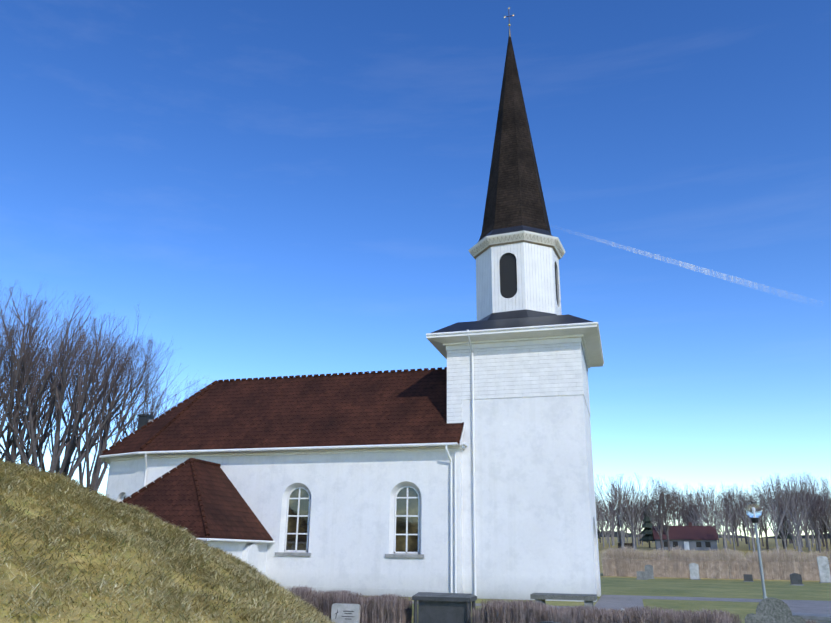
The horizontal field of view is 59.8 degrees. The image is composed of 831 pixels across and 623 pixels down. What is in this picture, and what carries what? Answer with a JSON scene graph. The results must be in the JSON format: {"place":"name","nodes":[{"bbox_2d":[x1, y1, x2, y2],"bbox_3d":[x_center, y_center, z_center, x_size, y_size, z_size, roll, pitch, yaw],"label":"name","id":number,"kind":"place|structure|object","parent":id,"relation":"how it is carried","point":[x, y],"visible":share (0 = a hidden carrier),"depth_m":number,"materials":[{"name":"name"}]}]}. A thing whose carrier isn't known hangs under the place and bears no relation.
{"place":"outdoors","nodes":[
{"label":"outdoors","id":0,"kind":"place"},
{"bbox_2d":[120,458,274,542],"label":"annex roof","id":1,"kind":"structure","parent":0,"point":[203,500],"depth_m":35.00,"materials":[{"name":"brown tile"}]},
{"bbox_2d":[203,541,268,574],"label":"annex wall","id":2,"kind":"structure","parent":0,"point":[254,554],"depth_m":34.96,"materials":[{"name":"white paint"}]},
{"bbox_2d":[105,451,462,590],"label":"church nave","id":3,"kind":"structure","parent":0,"point":[351,527],"depth_m":36.54,"materials":[{"name":"white paint"}]},
{"bbox_2d":[121,485,423,557],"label":"church nave windows","id":4,"kind":"structure","parent":3,"relation":"in","point":[407,522],"depth_m":36.50,"materials":[{"name":"glass"}]},
{"bbox_2d":[99,367,464,461],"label":"church roof","id":5,"kind":"structure","parent":3,"relation":"on","point":[391,408],"depth_m":40.62,"materials":[{"name":"brown tile"}]},
{"bbox_2d":[105,442,467,596],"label":"eaves trim","id":6,"kind":"structure","parent":3,"relation":"attached to","point":[383,591],"depth_m":37.22,"materials":[{"name":"white wood"}]},
{"bbox_2d":[143,330,475,595],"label":"church downpipes","id":7,"kind":"object","parent":3,"relation":"attached to","point":[474,523],"visible":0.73,"depth_m":35.36,"materials":[{"name":"white metal"}]},
{"bbox_2d":[462,395,600,601],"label":"church tower","id":8,"kind":"structure","parent":0,"point":[535,518],"depth_m":35.00,"materials":[{"name":"white paint"}]},
{"bbox_2d":[426,322,603,440],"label":"church tower","id":9,"kind":"structure","parent":8,"relation":"on","point":[534,368],"depth_m":37.13,"materials":[{"name":"white wood"}]},
{"bbox_2d":[431,309,592,362],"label":"tower roof","id":10,"kind":"structure","parent":9,"relation":"on","point":[516,318],"depth_m":37.97,"materials":[{"name":"black metal"}]},
{"bbox_2d":[476,242,561,320],"bbox_3d":[5.949,-1.210,41.770,4.670,4.050,4.670,-4,-19,15],"label":"belfry","id":11,"kind":"object","parent":9,"relation":"on","point":[536,285],"visible":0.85,"depth_m":40.02,"materials":[{"name":"white wood"}]},
{"bbox_2d":[478,8,551,241],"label":"church spire","id":12,"kind":"structure","parent":11,"relation":"on","point":[515,201],"depth_m":42.91,"materials":[{"name":"black metal"}]},
{"bbox_2d":[469,230,564,258],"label":"cornice","id":13,"kind":"structure","parent":11,"relation":"attached to","point":[486,243],"depth_m":40.47,"materials":[{"name":"white wood"}]},
{"bbox_2d":[500,253,557,304],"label":"church lantern louvres","id":14,"kind":"object","parent":11,"relation":"in","point":[508,276],"visible":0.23,"depth_m":39.95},
{"bbox_2d":[530,593,596,608],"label":"bench","id":15,"kind":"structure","parent":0,"point":[588,599],"depth_m":23.68,"materials":[{"name":"stone"}]},
{"bbox_2d":[312,595,830,613],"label":"gravel path","id":16,"kind":"structure","parent":0,"point":[615,602],"depth_m":33.54,"materials":[{"name":"grey gravel"}]},
{"bbox_2d":[318,577,830,622],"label":"lawn","id":17,"kind":"structure","parent":0,"point":[786,590],"depth_m":43.05,"materials":[{"name":"green plant"}]},
{"bbox_2d":[0,313,69,411],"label":"linden tree","id":18,"kind":"object","parent":17,"relation":"on","point":[14,360],"visible":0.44,"depth_m":46.99,"materials":[{"name":"brown plant"}]},
{"bbox_2d":[0,301,84,461],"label":"linden tree","id":19,"kind":"object","parent":17,"relation":"on","point":[14,378],"visible":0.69,"depth_m":46.44,"materials":[{"name":"brown plant"}]},
{"bbox_2d":[0,278,113,465],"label":"linden tree","id":20,"kind":"object","parent":17,"relation":"on","point":[14,455],"visible":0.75,"depth_m":49.93,"materials":[{"name":"brown plant"}]},
{"bbox_2d":[0,354,126,472],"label":"linden tree","id":21,"kind":"object","parent":17,"relation":"on","point":[47,435],"visible":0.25,"depth_m":51.65,"materials":[{"name":"brown plant"}]},
{"bbox_2d":[0,318,155,477],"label":"linden tree","id":22,"kind":"object","parent":17,"relation":"on","point":[55,454],"visible":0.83,"depth_m":48.67,"materials":[{"name":"brown plant"}]},
{"bbox_2d":[26,306,186,491],"bbox_3d":[-23.270,9.952,53.870,10.131,19.389,16.045,-2,-19,9],"label":"linden tree","id":23,"kind":"object","parent":17,"relation":"on","point":[96,480],"visible":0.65,"depth_m":52.22,"materials":[{"name":"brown plant"}]},
{"bbox_2d":[8,314,205,478],"bbox_3d":[-24.476,9.461,54.351,15.817,20.566,10.164,-6,-20,20],"label":"linden tree","id":24,"kind":"object","parent":17,"relation":"on","point":[66,470],"visible":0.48,"depth_m":55.61,"materials":[{"name":"brown plant"}]},
{"bbox_2d":[83,375,207,469],"bbox_3d":[-22.524,13.122,58.995,11.000,16.528,11.608,9,-20,-24],"label":"linden tree","id":25,"kind":"object","parent":17,"relation":"on","point":[142,411],"visible":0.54,"depth_m":59.48,"materials":[{"name":"brown plant"}]},
{"bbox_2d":[0,458,412,622],"bbox_3d":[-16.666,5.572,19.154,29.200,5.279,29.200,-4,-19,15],"label":"grass","id":26,"kind":"structure","parent":17,"relation":"on","point":[45,587],"depth_m":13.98,"materials":[{"name":"green plant"}]},
{"bbox_2d":[331,603,360,622],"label":"gravestone","id":27,"kind":"object","parent":26,"relation":"on","point":[344,613],"visible":0.96,"depth_m":20.30,"materials":[{"name":"grey stone"}]},
{"bbox_2d":[289,584,316,605],"bbox_3d":[-4.887,9.212,23.058,4.445,1.045,1.069,-12,-22,33],"label":"low hedge","id":28,"kind":"object","parent":17,"relation":"on","point":[308,592],"visible":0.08,"depth_m":22.02,"materials":[{"name":"brown plant"}]},
{"bbox_2d":[311,589,413,622],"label":"low hedge","id":29,"kind":"object","parent":17,"relation":"on","point":[386,608],"visible":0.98,"depth_m":20.23,"materials":[{"name":"brown plant"}]},
{"bbox_2d":[412,592,476,622],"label":"grave chest tomb","id":30,"kind":"object","parent":17,"relation":"on","point":[444,607],"visible":0.96,"depth_m":19.36,"materials":[{"name":"stone"}]},
{"bbox_2d":[636,571,647,579],"bbox_3d":[20.240,23.597,64.540,1.020,0.700,0.320,-4,-19,15],"label":"gravestone","id":31,"kind":"object","parent":17,"relation":"on","point":[641,575],"visible":1,"depth_m":64.45,"materials":[{"name":"grey stone"}]},
{"bbox_2d":[469,598,819,622],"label":"low hedge","id":32,"kind":"object","parent":17,"relation":"on","point":[507,611],"visible":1,"depth_m":17.04,"materials":[{"name":"brown plant"}]},
{"bbox_2d":[644,565,654,578],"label":"gravestone","id":33,"kind":"object","parent":17,"relation":"on","point":[649,570],"visible":0.79,"depth_m":67.08,"materials":[{"name":"grey stone"}]},
{"bbox_2d":[689,563,700,579],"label":"gravestone","id":34,"kind":"object","parent":17,"relation":"on","point":[694,570],"visible":1,"depth_m":66.53,"materials":[{"name":"stone"}]},
{"bbox_2d":[600,545,830,580],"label":"tall hedge","id":35,"kind":"object","parent":17,"relation":"on","point":[709,567],"visible":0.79,"depth_m":69.03,"materials":[{"name":"beige plant"}]},
{"bbox_2d":[743,574,753,581],"bbox_3d":[29.073,23.290,63.092,0.820,0.600,0.320,-4,-19,15],"label":"gravestone","id":36,"kind":"object","parent":17,"relation":"on","point":[748,577],"visible":1,"depth_m":63.01,"materials":[{"name":"stone"}]},
{"bbox_2d":[745,502,766,598],"bbox_3d":[10.693,7.804,22.373,0.500,3.690,0.500,-4,-19,15],"label":"lamp post","id":37,"kind":"object","parent":17,"relation":"on","point":[755,520],"visible":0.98,"depth_m":22.63,"materials":[{"name":"grey metal"}]},
{"bbox_2d":[744,597,805,622],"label":"big grave headstone","id":38,"kind":"object","parent":17,"relation":"on","point":[772,610],"visible":1,"depth_m":9.44,"materials":[{"name":"stone"}]},
{"bbox_2d":[790,573,803,585],"bbox_3d":[29.566,20.804,56.102,0.960,0.900,0.300,-4,-19,15],"label":"gravestone","id":39,"kind":"object","parent":17,"relation":"on","point":[796,579],"visible":1,"depth_m":56.02,"materials":[{"name":"stone"}]},
{"bbox_2d":[792,612,830,622],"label":"grave slab","id":40,"kind":"object","parent":17,"relation":"on","point":[823,618],"visible":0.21,"depth_m":18.96,"materials":[{"name":"stone"}]},
{"bbox_2d":[817,556,830,582],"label":"gravestone","id":41,"kind":"object","parent":17,"relation":"on","point":[824,569],"visible":1,"depth_m":62.53,"materials":[{"name":"stone"}]},
{"bbox_2d":[575,231,820,305],"bbox_3d":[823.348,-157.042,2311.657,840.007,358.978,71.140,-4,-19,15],"label":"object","id":42,"kind":"structure","parent":0,"point":[638,252],"depth_m":2296.87,"materials":[{"name":"white"}]},
{"bbox_2d":[598,537,830,581],"bbox_3d":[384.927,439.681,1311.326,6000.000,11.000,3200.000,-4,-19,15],"label":"field ground","id":43,"kind":"structure","parent":0,"point":[743,545],"depth_m":166.12,"materials":[{"name":"brown plant"}]},
{"bbox_2d":[595,501,607,529],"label":"tree","id":44,"kind":"object","parent":43,"relation":"on","point":[599,512],"visible":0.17,"depth_m":163.42,"materials":[{"name":"plant"}]},
{"bbox_2d":[598,503,608,542],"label":"tree","id":45,"kind":"object","parent":43,"relation":"on","point":[600,522],"visible":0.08,"depth_m":221.73,"materials":[{"name":"brown plant"}]},
{"bbox_2d":[597,518,611,542],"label":"tree","id":46,"kind":"object","parent":43,"relation":"on","point":[607,529],"visible":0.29,"depth_m":212.03,"materials":[{"name":"grey plant"}]},
{"bbox_2d":[595,500,619,547],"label":"tree","id":47,"kind":"object","parent":43,"relation":"on","point":[608,532],"visible":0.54,"depth_m":170.86,"materials":[{"name":"brown wood"}]},
{"bbox_2d":[596,498,620,546],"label":"tree","id":48,"kind":"object","parent":43,"relation":"on","point":[602,529],"visible":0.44,"depth_m":171.15,"materials":[{"name":"brown wood"}]},
{"bbox_2d":[604,506,619,545],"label":"tree","id":49,"kind":"object","parent":43,"relation":"on","point":[610,525],"visible":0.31,"depth_m":188.61,"materials":[{"name":"plant"}]},
{"bbox_2d":[596,496,630,542],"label":"tree","id":50,"kind":"object","parent":43,"relation":"on","point":[613,510],"visible":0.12,"depth_m":199.44,"materials":[{"name":"plant"}]},
{"bbox_2d":[594,483,635,544],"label":"tree","id":51,"kind":"object","parent":43,"relation":"on","point":[611,506],"visible":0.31,"depth_m":193.49,"materials":[{"name":"grey plant"}]},
{"bbox_2d":[603,483,639,542],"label":"tree","id":52,"kind":"object","parent":43,"relation":"on","point":[617,523],"visible":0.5,"depth_m":179.00,"materials":[{"name":"brown plant"}]},
{"bbox_2d":[594,474,658,549],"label":"tree","id":53,"kind":"object","parent":43,"relation":"on","point":[621,523],"visible":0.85,"depth_m":149.54,"materials":[{"name":"grey plant"}]},
{"bbox_2d":[611,498,647,547],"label":"tree","id":54,"kind":"object","parent":43,"relation":"on","point":[631,519],"visible":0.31,"depth_m":156.45,"materials":[{"name":"brown plant"}]},
{"bbox_2d":[612,483,647,549],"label":"tree","id":55,"kind":"object","parent":43,"relation":"on","point":[631,528],"visible":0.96,"depth_m":146.91,"materials":[{"name":"grey plant"}]},
{"bbox_2d":[619,502,642,549],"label":"tree","id":56,"kind":"object","parent":43,"relation":"on","point":[634,524],"visible":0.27,"depth_m":156.25,"materials":[{"name":"plant"}]},
{"bbox_2d":[635,519,643,545],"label":"tree","id":57,"kind":"object","parent":43,"relation":"on","point":[638,526],"visible":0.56,"depth_m":184.84,"materials":[{"name":"grey plant"}]},
{"bbox_2d":[634,501,644,543],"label":"tree","id":58,"kind":"object","parent":43,"relation":"on","point":[641,518],"visible":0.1,"depth_m":208.92,"materials":[{"name":"brown plant"}]},
{"bbox_2d":[635,514,644,545],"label":"tree","id":59,"kind":"object","parent":43,"relation":"on","point":[640,527],"visible":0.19,"depth_m":188.78,"materials":[{"name":"plant"}]},
{"bbox_2d":[635,509,650,544],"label":"tree","id":60,"kind":"object","parent":43,"relation":"on","point":[638,523],"visible":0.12,"depth_m":199.02,"materials":[{"name":"grey plant"}]},
{"bbox_2d":[624,478,680,551],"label":"tree","id":61,"kind":"object","parent":43,"relation":"on","point":[661,503],"visible":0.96,"depth_m":144.56,"materials":[{"name":"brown plant"}]},
{"bbox_2d":[638,499,672,535],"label":"tree","id":62,"kind":"object","parent":43,"relation":"on","point":[655,515],"visible":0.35,"depth_m":149.22,"materials":[{"name":"plant"}]},
{"bbox_2d":[637,490,691,534],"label":"tree","id":63,"kind":"object","parent":43,"relation":"on","point":[668,511],"visible":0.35,"depth_m":154.49,"materials":[{"name":"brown plant"}]},
{"bbox_2d":[642,481,687,550],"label":"tree","id":64,"kind":"object","parent":43,"relation":"on","point":[667,523],"visible":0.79,"depth_m":146.14,"materials":[{"name":"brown plant"}]},
{"bbox_2d":[618,522,718,550],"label":"distant house","id":65,"kind":"structure","parent":43,"relation":"on","point":[696,538],"depth_m":151.97,"materials":[{"name":"red"}]},
{"bbox_2d":[644,491,695,525],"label":"tree","id":66,"kind":"object","parent":43,"relation":"on","point":[675,508],"visible":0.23,"depth_m":186.66,"materials":[{"name":"plant"}]},
{"bbox_2d":[666,485,697,525],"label":"tree","id":67,"kind":"object","parent":43,"relation":"on","point":[678,518],"visible":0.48,"depth_m":158.26,"materials":[{"name":"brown plant"}]},
{"bbox_2d":[671,498,698,525],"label":"tree","id":68,"kind":"object","parent":43,"relation":"on","point":[683,514],"visible":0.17,"depth_m":193.26,"materials":[{"name":"brown plant"}]},
{"bbox_2d":[679,492,699,524],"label":"tree","id":69,"kind":"object","parent":43,"relation":"on","point":[688,511],"visible":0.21,"depth_m":189.29,"materials":[{"name":"brown plant"}]},
{"bbox_2d":[677,491,709,525],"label":"tree","id":70,"kind":"object","parent":43,"relation":"on","point":[694,515],"visible":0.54,"depth_m":159.17,"materials":[{"name":"grey plant"}]},
{"bbox_2d":[597,504,791,547],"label":"spruce tree","id":71,"kind":"object","parent":43,"relation":"on","point":[647,531],"visible":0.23,"depth_m":169.74,"materials":[{"name":"green plant"}]},
{"bbox_2d":[671,483,738,525],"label":"tree","id":72,"kind":"object","parent":43,"relation":"on","point":[705,514],"visible":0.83,"depth_m":156.52,"materials":[{"name":"plant"}]},
{"bbox_2d":[687,488,725,525],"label":"tree","id":73,"kind":"object","parent":43,"relation":"on","point":[706,505],"visible":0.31,"depth_m":206.54,"materials":[{"name":"grey plant"}]},
{"bbox_2d":[597,531,829,538],"bbox_3d":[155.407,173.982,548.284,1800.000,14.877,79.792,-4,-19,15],"label":"forest","id":74,"kind":"object","parent":43,"relation":"on","point":[719,535],"depth_m":524.26,"materials":[{"name":"brown plant"}]},
{"bbox_2d":[701,509,727,532],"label":"tree","id":75,"kind":"object","parent":43,"relation":"on","point":[719,523],"visible":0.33,"depth_m":159.89,"materials":[{"name":"plant"}]},
{"bbox_2d":[687,489,742,551],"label":"tree","id":76,"kind":"object","parent":43,"relation":"on","point":[723,533],"visible":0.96,"depth_m":143.50,"materials":[{"name":"grey plant"}]},
{"bbox_2d":[703,510,729,547],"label":"tree","id":77,"kind":"object","parent":43,"relation":"on","point":[720,525],"visible":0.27,"depth_m":169.49,"materials":[{"name":"grey plant"}]},
{"bbox_2d":[713,510,739,548],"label":"tree","id":78,"kind":"object","parent":43,"relation":"on","point":[728,525],"visible":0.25,"depth_m":163.64,"materials":[{"name":"grey plant"}]},
{"bbox_2d":[720,502,735,543],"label":"tree","id":79,"kind":"object","parent":43,"relation":"on","point":[726,523],"visible":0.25,"depth_m":206.67,"materials":[{"name":"brown wood"}]},
{"bbox_2d":[715,490,744,543],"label":"tree","id":80,"kind":"object","parent":43,"relation":"on","point":[728,511],"visible":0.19,"depth_m":216.40,"materials":[{"name":"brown plant"}]},
{"bbox_2d":[712,500,748,549],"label":"tree","id":81,"kind":"object","parent":43,"relation":"on","point":[731,529],"visible":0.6,"depth_m":151.77,"materials":[{"name":"brown wood"}]},
{"bbox_2d":[712,484,753,546],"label":"tree","id":82,"kind":"object","parent":43,"relation":"on","point":[729,490],"visible":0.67,"depth_m":183.91,"materials":[{"name":"brown plant"}]},
{"bbox_2d":[722,486,764,543],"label":"tree","id":83,"kind":"object","parent":43,"relation":"on","point":[744,530],"visible":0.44,"depth_m":213.20,"materials":[{"name":"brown plant"}]},
{"bbox_2d":[727,504,762,550],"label":"tree","id":84,"kind":"object","parent":43,"relation":"on","point":[748,539],"visible":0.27,"depth_m":152.51,"materials":[{"name":"grey plant"}]},
{"bbox_2d":[725,496,764,549],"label":"tree","id":85,"kind":"object","parent":43,"relation":"on","point":[748,516],"visible":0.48,"depth_m":158.50,"materials":[{"name":"brown plant"}]},
{"bbox_2d":[727,487,773,551],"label":"tree","id":86,"kind":"object","parent":43,"relation":"on","point":[749,528],"visible":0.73,"depth_m":141.98,"materials":[{"name":"grey plant"}]},
{"bbox_2d":[738,512,766,549],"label":"tree","id":87,"kind":"object","parent":43,"relation":"on","point":[757,527],"visible":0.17,"depth_m":154.98,"materials":[{"name":"grey plant"}]},
{"bbox_2d":[738,489,784,549],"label":"tree","id":88,"kind":"object","parent":43,"relation":"on","point":[765,529],"visible":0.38,"depth_m":160.16,"materials":[{"name":"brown plant"}]},
{"bbox_2d":[757,509,772,546],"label":"tree","id":89,"kind":"object","parent":43,"relation":"on","point":[762,531],"visible":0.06,"depth_m":182.40,"materials":[{"name":"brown plant"}]},
{"bbox_2d":[751,475,799,548],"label":"tree","id":90,"kind":"object","parent":43,"relation":"on","point":[776,497],"visible":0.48,"depth_m":167.09,"materials":[{"name":"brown plant"}]},
{"bbox_2d":[762,495,789,546],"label":"tree","id":91,"kind":"object","parent":43,"relation":"on","point":[778,519],"visible":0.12,"depth_m":182.81,"materials":[{"name":"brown plant"}]},
{"bbox_2d":[745,477,807,553],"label":"tree","id":92,"kind":"object","parent":43,"relation":"on","point":[775,532],"visible":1,"depth_m":115.23,"materials":[{"name":"grey plant"}]},
{"bbox_2d":[756,489,801,548],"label":"tree","id":93,"kind":"object","parent":43,"relation":"on","point":[793,538],"visible":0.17,"depth_m":162.29,"materials":[{"name":"grey plant"}]},
{"bbox_2d":[757,504,803,551],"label":"tree","id":94,"kind":"object","parent":43,"relation":"on","point":[784,538],"visible":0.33,"depth_m":145.70,"materials":[{"name":"grey plant"}]},
{"bbox_2d":[777,491,809,552],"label":"tree","id":95,"kind":"object","parent":43,"relation":"on","point":[798,518],"visible":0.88,"depth_m":126.95,"materials":[{"name":"brown wood"}]},
{"bbox_2d":[765,471,830,551],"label":"tree","id":96,"kind":"object","parent":43,"relation":"on","point":[801,488],"visible":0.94,"depth_m":146.09,"materials":[{"name":"grey plant"}]},
{"bbox_2d":[778,492,824,546],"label":"tree","id":97,"kind":"object","parent":43,"relation":"on","point":[798,526],"visible":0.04,"depth_m":177.98,"materials":[{"name":"grey plant"}]},
{"bbox_2d":[774,488,830,550],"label":"tree","id":98,"kind":"object","parent":43,"relation":"on","point":[807,535],"visible":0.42,"depth_m":149.26,"materials":[{"name":"grey plant"}]},
{"bbox_2d":[778,473,830,549],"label":"tree","id":99,"kind":"object","parent":43,"relation":"on","point":[807,497],"visible":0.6,"depth_m":159.04,"materials":[{"name":"plant"}]},
{"bbox_2d":[786,485,830,546],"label":"tree","id":100,"kind":"object","parent":43,"relation":"on","point":[807,521],"visible":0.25,"depth_m":177.24,"materials":[{"name":"grey plant"}]},
{"bbox_2d":[793,515,826,546],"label":"tree","id":101,"kind":"object","parent":43,"relation":"on","point":[811,537],"visible":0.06,"depth_m":179.18,"materials":[{"name":"grey plant"}]},
{"bbox_2d":[790,477,830,534],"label":"tree","id":102,"kind":"object","parent":43,"relation":"on","point":[826,498],"visible":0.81,"depth_m":147.60,"materials":[{"name":"grey plant"}]},
{"bbox_2d":[795,489,829,550],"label":"tree","id":103,"kind":"object","parent":43,"relation":"on","point":[811,524],"visible":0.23,"depth_m":152.58,"materials":[{"name":"grey plant"}]},
{"bbox_2d":[797,499,828,546],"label":"tree","id":104,"kind":"object","parent":43,"relation":"on","point":[821,532],"visible":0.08,"depth_m":181.03,"materials":[{"name":"brown plant"}]},
{"bbox_2d":[796,489,830,550],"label":"tree","id":105,"kind":"object","parent":43,"relation":"on","point":[825,534],"visible":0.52,"depth_m":149.08,"materials":[{"name":"brown plant"}]},
{"bbox_2d":[803,495,830,552],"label":"tree","id":106,"kind":"object","parent":43,"relation":"on","point":[815,509],"visible":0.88,"depth_m":140.21,"materials":[{"name":"brown plant"}]},
{"bbox_2d":[819,508,829,533],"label":"tree","id":107,"kind":"object","parent":43,"relation":"on","point":[826,520],"visible":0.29,"depth_m":148.90,"materials":[{"name":"brown wood"}]}
]}

